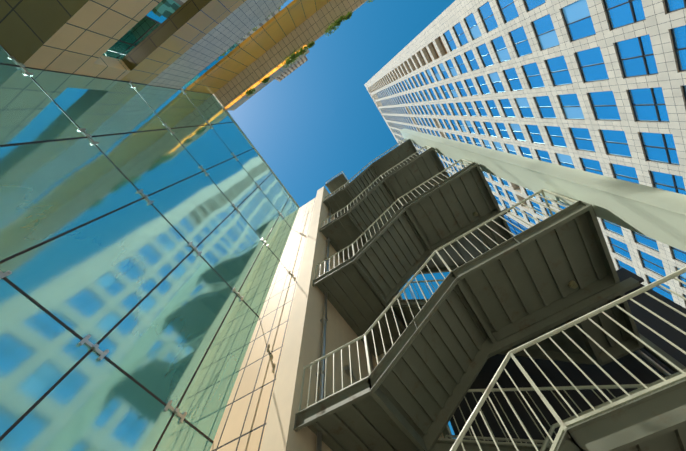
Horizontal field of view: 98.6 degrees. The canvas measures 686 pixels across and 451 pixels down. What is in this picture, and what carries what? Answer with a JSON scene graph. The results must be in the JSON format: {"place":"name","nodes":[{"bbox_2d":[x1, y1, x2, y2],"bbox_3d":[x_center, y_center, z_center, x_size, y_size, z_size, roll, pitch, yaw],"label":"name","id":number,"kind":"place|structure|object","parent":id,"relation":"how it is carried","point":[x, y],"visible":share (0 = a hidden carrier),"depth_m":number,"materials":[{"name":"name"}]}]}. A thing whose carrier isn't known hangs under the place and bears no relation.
{"place":"outdoors","nodes":[
{"label":"outdoors","id":0,"kind":"place"},
{"bbox_2d":[0,0,211,69],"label":"olive screen soffit","id":1,"kind":"structure","parent":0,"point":[29,29],"depth_m":6.77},
{"bbox_2d":[24,0,161,80],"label":"wall","id":2,"kind":"structure","parent":1,"relation":"attached to","point":[85,37],"depth_m":7.61,"materials":[{"name":"beige tile"}]},
{"bbox_2d":[114,0,237,75],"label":"window","id":3,"kind":"structure","parent":1,"relation":"on","point":[162,11],"depth_m":11.79,"materials":[{"name":"blue glass"}]},
{"bbox_2d":[118,16,224,69],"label":"setback glass mullions","id":4,"kind":"object","parent":3,"relation":"attached to","point":[144,34],"visible":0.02,"depth_m":11.62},
{"bbox_2d":[120,0,245,84],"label":"wall","id":5,"kind":"structure","parent":1,"relation":"attached to","point":[192,31],"depth_m":10.48,"materials":[{"name":"beige tile"}]},
{"bbox_2d":[147,0,366,107],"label":"white screen tiles","id":6,"kind":"object","parent":1,"relation":"attached to","point":[224,35],"visible":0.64,"depth_m":13.65,"materials":[{"name":"white tile"}]},
{"bbox_2d":[186,0,330,93],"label":"wall","id":7,"kind":"structure","parent":1,"relation":"attached to","point":[265,37],"depth_m":15.42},
{"bbox_2d":[224,44,308,110],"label":"gold roof fascia","id":8,"kind":"structure","parent":1,"relation":"on","point":[276,73],"depth_m":18.52,"materials":[{"name":"gold metal"}]},
{"bbox_2d":[246,0,373,96],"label":"plants","id":9,"kind":"object","parent":1,"relation":"attached to","point":[300,51],"visible":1,"depth_m":16.86,"materials":[{"name":"green plant"}]},
{"bbox_2d":[0,45,298,450],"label":"curtain wall glass","id":10,"kind":"object","parent":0,"point":[98,280],"visible":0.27,"depth_m":6.61,"materials":[{"name":"teal glass"}]},
{"bbox_2d":[0,56,282,422],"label":"glass spider fittings","id":11,"kind":"object","parent":10,"relation":"attached to","point":[93,347],"visible":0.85,"depth_m":6.95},
{"bbox_2d":[0,45,291,450],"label":"glass panel joints","id":12,"kind":"object","parent":10,"relation":"attached to","point":[19,420],"visible":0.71,"depth_m":6.33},
{"bbox_2d":[213,94,299,207],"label":"glass edge trim","id":13,"kind":"structure","parent":10,"relation":"on","point":[259,154],"depth_m":19.43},
{"bbox_2d":[227,0,455,438],"label":"sky","id":14,"kind":"structure","parent":0,"point":[321,121],"materials":[{"name":"blue"}]},
{"bbox_2d":[260,186,451,450],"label":"wall","id":15,"kind":"structure","parent":0,"point":[302,346],"depth_m":7.34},
{"bbox_2d":[364,0,685,307],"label":"high-rise building","id":16,"kind":"structure","parent":0,"point":[657,25],"depth_m":27.71,"materials":[{"name":"white tile"}]},
{"bbox_2d":[393,36,446,73],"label":"tower louvre bays","id":17,"kind":"object","parent":16,"relation":"in","point":[442,44],"visible":0.02,"depth_m":47.91,"materials":[{"name":"grey metal"}]},
{"bbox_2d":[376,0,685,301],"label":"tower windows","id":18,"kind":"structure","parent":16,"relation":"in","point":[621,15],"depth_m":26.14,"materials":[{"name":"blue glass"}]},
{"bbox_2d":[378,0,685,302],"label":"window frames","id":19,"kind":"structure","parent":16,"relation":"in","point":[646,68],"depth_m":25.98,"materials":[{"name":"grey metal"}]},
{"bbox_2d":[400,128,685,251],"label":"curved canopy","id":20,"kind":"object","parent":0,"point":[657,214],"depth_m":5.15,"materials":[{"name":"paint"}]},
{"bbox_2d":[450,268,685,443],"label":"wall","id":21,"kind":"structure","parent":0,"point":[620,375],"depth_m":6.98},
{"label":"ground","id":22,"kind":"structure","parent":0,"visible":0},
{"bbox_2d":[173,0,307,81],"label":"balcony","id":23,"kind":"structure","parent":22,"relation":"on","point":[292,68],"depth_m":47.51,"materials":[{"name":"white metal"}]},
{"bbox_2d":[210,197,315,450],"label":"wall","id":24,"kind":"structure","parent":22,"relation":"on","point":[242,425],"depth_m":7.55,"materials":[{"name":"beige tile"}]},
{"bbox_2d":[293,139,685,450],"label":"outdoor staircase","id":25,"kind":"structure","parent":22,"relation":"on","point":[471,317],"depth_m":5.93,"materials":[{"name":"grey metal"}]},
{"bbox_2d":[298,138,685,450],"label":"fire stair railings","id":26,"kind":"object","parent":25,"relation":"attached to","point":[639,392],"visible":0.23,"depth_m":4.32,"materials":[{"name":"grey metal"}]},
{"bbox_2d":[433,183,577,288],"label":"fire stair lamps","id":27,"kind":"object","parent":25,"relation":"attached to","point":[572,284],"visible":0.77,"depth_m":5.90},
{"bbox_2d":[316,194,678,450],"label":"stair service pipes","id":28,"kind":"object","parent":22,"relation":"on","point":[323,321],"visible":0.25,"depth_m":6.67,"materials":[{"name":"grey metal"}]},
{"bbox_2d":[504,215,527,234],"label":"glass neighbour","id":29,"kind":"structure","parent":22,"relation":"on","point":[515,228],"depth_m":58.63,"materials":[{"name":"blue glass"}]},
{"bbox_2d":[506,217,526,234],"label":"glass mullions","id":30,"kind":"object","parent":22,"relation":"on","point":[514,226],"depth_m":58.72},
{"bbox_3d":[-2.495,-10.490,12.613,13.600,0.250,0.800,-32,-71,10],"label":"terrace planter box","id":31,"kind":"object","parent":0,"visible":0},
{"bbox_2d":[201,4,282,71],"bbox_3d":[-3.143,-10.182,13.463,11.538,1.272,0.790,-32,-71,10],"label":"terrace planter foliage","id":32,"kind":"object","parent":31,"relation":"on","point":[244,36],"visible":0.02,"depth_m":14.08,"materials":[{"name":"green plant"}]}
]}

